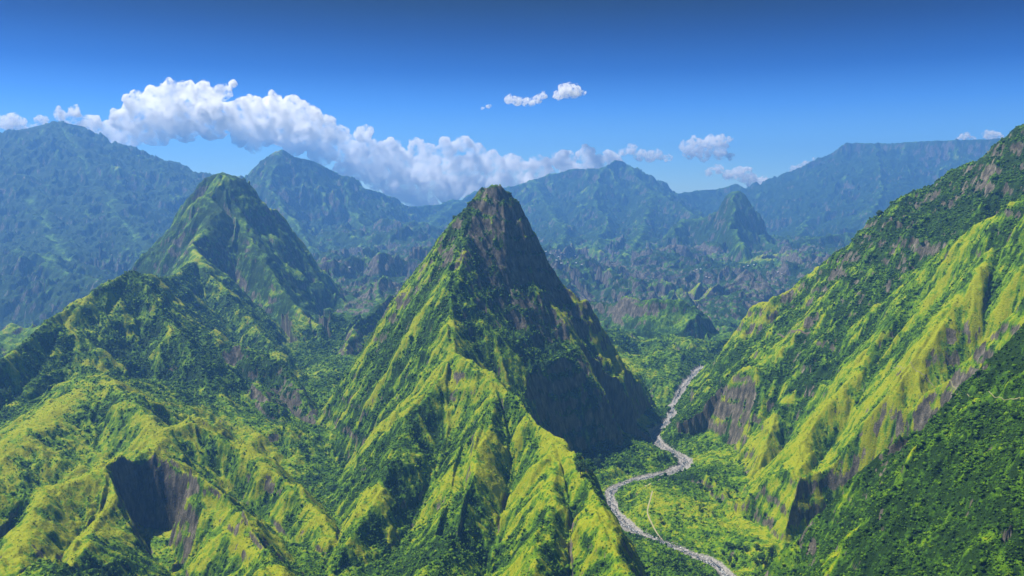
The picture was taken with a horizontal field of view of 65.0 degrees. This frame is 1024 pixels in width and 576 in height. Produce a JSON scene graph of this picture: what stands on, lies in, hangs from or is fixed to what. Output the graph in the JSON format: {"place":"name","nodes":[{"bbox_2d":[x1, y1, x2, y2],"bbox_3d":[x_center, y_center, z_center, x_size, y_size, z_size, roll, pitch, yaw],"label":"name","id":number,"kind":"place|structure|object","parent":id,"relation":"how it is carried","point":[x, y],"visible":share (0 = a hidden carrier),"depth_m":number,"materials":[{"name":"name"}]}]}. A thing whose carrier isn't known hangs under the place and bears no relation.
{"place":"outdoors","nodes":[
{"label":"outdoors","id":0,"kind":"place"},
{"bbox_2d":[0,121,213,328],"bbox_3d":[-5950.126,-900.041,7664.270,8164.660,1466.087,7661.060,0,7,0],"label":"mountain wall","id":1,"kind":"structure","parent":0,"point":[73,198],"depth_m":6482.36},
{"bbox_2d":[0,372,339,575],"bbox_3d":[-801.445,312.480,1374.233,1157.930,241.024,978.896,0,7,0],"label":"hill shoulder","id":2,"kind":"object","parent":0,"point":[159,487],"visible":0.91,"depth_m":1274.41},
{"bbox_2d":[0,172,346,411],"bbox_3d":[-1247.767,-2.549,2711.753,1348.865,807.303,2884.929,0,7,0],"label":"mountain horn","id":3,"kind":"object","parent":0,"point":[243,238],"visible":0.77,"depth_m":2671.64,"materials":[{"name":"green plant"}]},
{"bbox_2d":[218,294,393,423],"bbox_3d":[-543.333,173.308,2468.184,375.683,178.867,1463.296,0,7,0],"label":"rock crags","id":4,"kind":"structure","parent":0,"point":[234,355],"depth_m":1947.43,"materials":[{"name":"grey stone"}]},
{"bbox_2d":[317,247,425,306],"bbox_3d":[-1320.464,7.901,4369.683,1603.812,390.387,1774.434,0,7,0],"label":"plateau","id":5,"kind":"structure","parent":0,"point":[377,268],"depth_m":4642.99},
{"bbox_2d":[237,150,520,255],"bbox_3d":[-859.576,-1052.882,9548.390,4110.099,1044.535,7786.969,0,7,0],"label":"mountain ridge","id":6,"kind":"structure","parent":0,"point":[306,199],"depth_m":7978.42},
{"bbox_2d":[0,218,843,575],"bbox_3d":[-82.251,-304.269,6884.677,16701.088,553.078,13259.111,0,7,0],"label":"valley floor","id":7,"kind":"structure","parent":0,"point":[660,286],"depth_m":3195.66,"materials":[{"name":"green plant"}]},
{"bbox_2d":[0,124,1023,575],"bbox_3d":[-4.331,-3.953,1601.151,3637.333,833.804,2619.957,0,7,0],"label":"shrubs","id":8,"kind":"object","parent":7,"relation":"on","point":[644,456],"visible":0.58,"depth_m":1532.92,"materials":[{"name":"green plant"}]},
{"bbox_2d":[647,491,663,540],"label":"footpath","id":9,"kind":"structure","parent":7,"relation":"on","point":[649,517],"depth_m":1443.03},
{"bbox_2d":[605,363,734,575],"bbox_3d":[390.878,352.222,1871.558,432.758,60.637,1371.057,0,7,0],"label":"riverbed","id":10,"kind":"structure","parent":7,"relation":"in","point":[629,521],"depth_m":1664.36,"materials":[{"name":"grey gravel"}]},
{"bbox_2d":[604,368,737,575],"bbox_3d":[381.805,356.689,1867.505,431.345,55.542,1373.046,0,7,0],"label":"boulders","id":11,"kind":"object","parent":10,"relation":"on","point":[684,460],"visible":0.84,"depth_m":1578.33,"materials":[{"name":"stone"}]},
{"bbox_2d":[727,555,731,564],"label":"tree","id":12,"kind":"object","parent":7,"relation":"on","point":[729,559],"visible":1,"depth_m":1286.32,"materials":[{"name":"green plant"}]},
{"bbox_2d":[316,184,689,575],"bbox_3d":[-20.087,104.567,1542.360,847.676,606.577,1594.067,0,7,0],"label":"mountain peak","id":13,"kind":"structure","parent":0,"point":[619,414],"depth_m":1560.15,"materials":[{"name":"green plant"}]},
{"bbox_2d":[573,456,581,460],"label":"tree","id":14,"kind":"object","parent":13,"relation":"on","point":[575,458],"visible":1,"depth_m":1196.88,"materials":[{"name":"green plant"}]},
{"bbox_2d":[575,461,584,473],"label":"tree","id":15,"kind":"object","parent":13,"relation":"on","point":[581,463],"visible":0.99,"depth_m":1169.00,"materials":[{"name":"green plant"}]},
{"bbox_2d":[577,464,587,474],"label":"tree","id":16,"kind":"object","parent":13,"relation":"on","point":[584,468],"visible":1,"depth_m":1165.25,"materials":[{"name":"green plant"}]},
{"bbox_2d":[584,461,590,472],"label":"tree","id":17,"kind":"object","parent":13,"relation":"on","point":[587,463],"visible":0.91,"depth_m":1183.32,"materials":[{"name":"green plant"}]},
{"bbox_2d":[0,0,1023,206],"label":"sky","id":18,"kind":"structure","parent":0,"point":[419,102],"materials":[{"name":"blue"}]},
{"bbox_2d":[510,160,709,262],"bbox_3d":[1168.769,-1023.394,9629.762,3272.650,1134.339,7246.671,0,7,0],"label":"massif","id":19,"kind":"structure","parent":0,"point":[637,207],"depth_m":9857.95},
{"bbox_2d":[563,232,764,302],"bbox_3d":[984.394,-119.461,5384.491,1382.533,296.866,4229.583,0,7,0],"label":"rock cliffs","id":20,"kind":"structure","parent":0,"point":[743,279],"depth_m":4569.68,"materials":[{"name":"grey stone"}]},
{"bbox_2d":[608,368,728,575],"bbox_3d":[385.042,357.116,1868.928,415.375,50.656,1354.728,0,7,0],"label":"river","id":21,"kind":"structure","parent":0,"point":[682,466],"depth_m":1568.49,"materials":[{"name":"grey liquid"}]},
{"bbox_2d":[659,191,782,262],"bbox_3d":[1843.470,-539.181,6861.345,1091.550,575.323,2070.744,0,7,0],"label":"rock pinnacle","id":22,"kind":"object","parent":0,"point":[735,222],"visible":0.89,"depth_m":7093.21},
{"bbox_2d":[777,329,810,337],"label":"footpath","id":23,"kind":"structure","parent":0,"point":[792,331],"depth_m":1814.29,"materials":[{"name":"grey gravel"}]},
{"bbox_2d":[673,138,1000,249],"bbox_3d":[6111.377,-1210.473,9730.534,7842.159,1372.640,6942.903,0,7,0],"label":"escarpment","id":24,"kind":"structure","parent":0,"point":[841,195],"depth_m":10881.40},
{"bbox_2d":[659,125,1023,459],"bbox_3d":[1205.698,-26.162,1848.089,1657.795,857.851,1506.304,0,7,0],"label":"mountain flank","id":25,"kind":"object","parent":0,"point":[704,419],"visible":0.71,"depth_m":1780.76,"materials":[{"name":"green plant"}]},
{"bbox_2d":[736,195,1023,575],"bbox_3d":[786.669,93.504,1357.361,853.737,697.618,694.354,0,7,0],"label":"grassy spurs","id":26,"kind":"structure","parent":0,"point":[882,423],"depth_m":1400.66,"materials":[{"name":"green plant"}]},
{"bbox_2d":[762,323,1023,575],"bbox_3d":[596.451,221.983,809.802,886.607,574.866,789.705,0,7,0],"label":"ridge","id":27,"kind":"structure","parent":0,"point":[898,444],"depth_m":811.16,"materials":[{"name":"green plant"}]}
]}

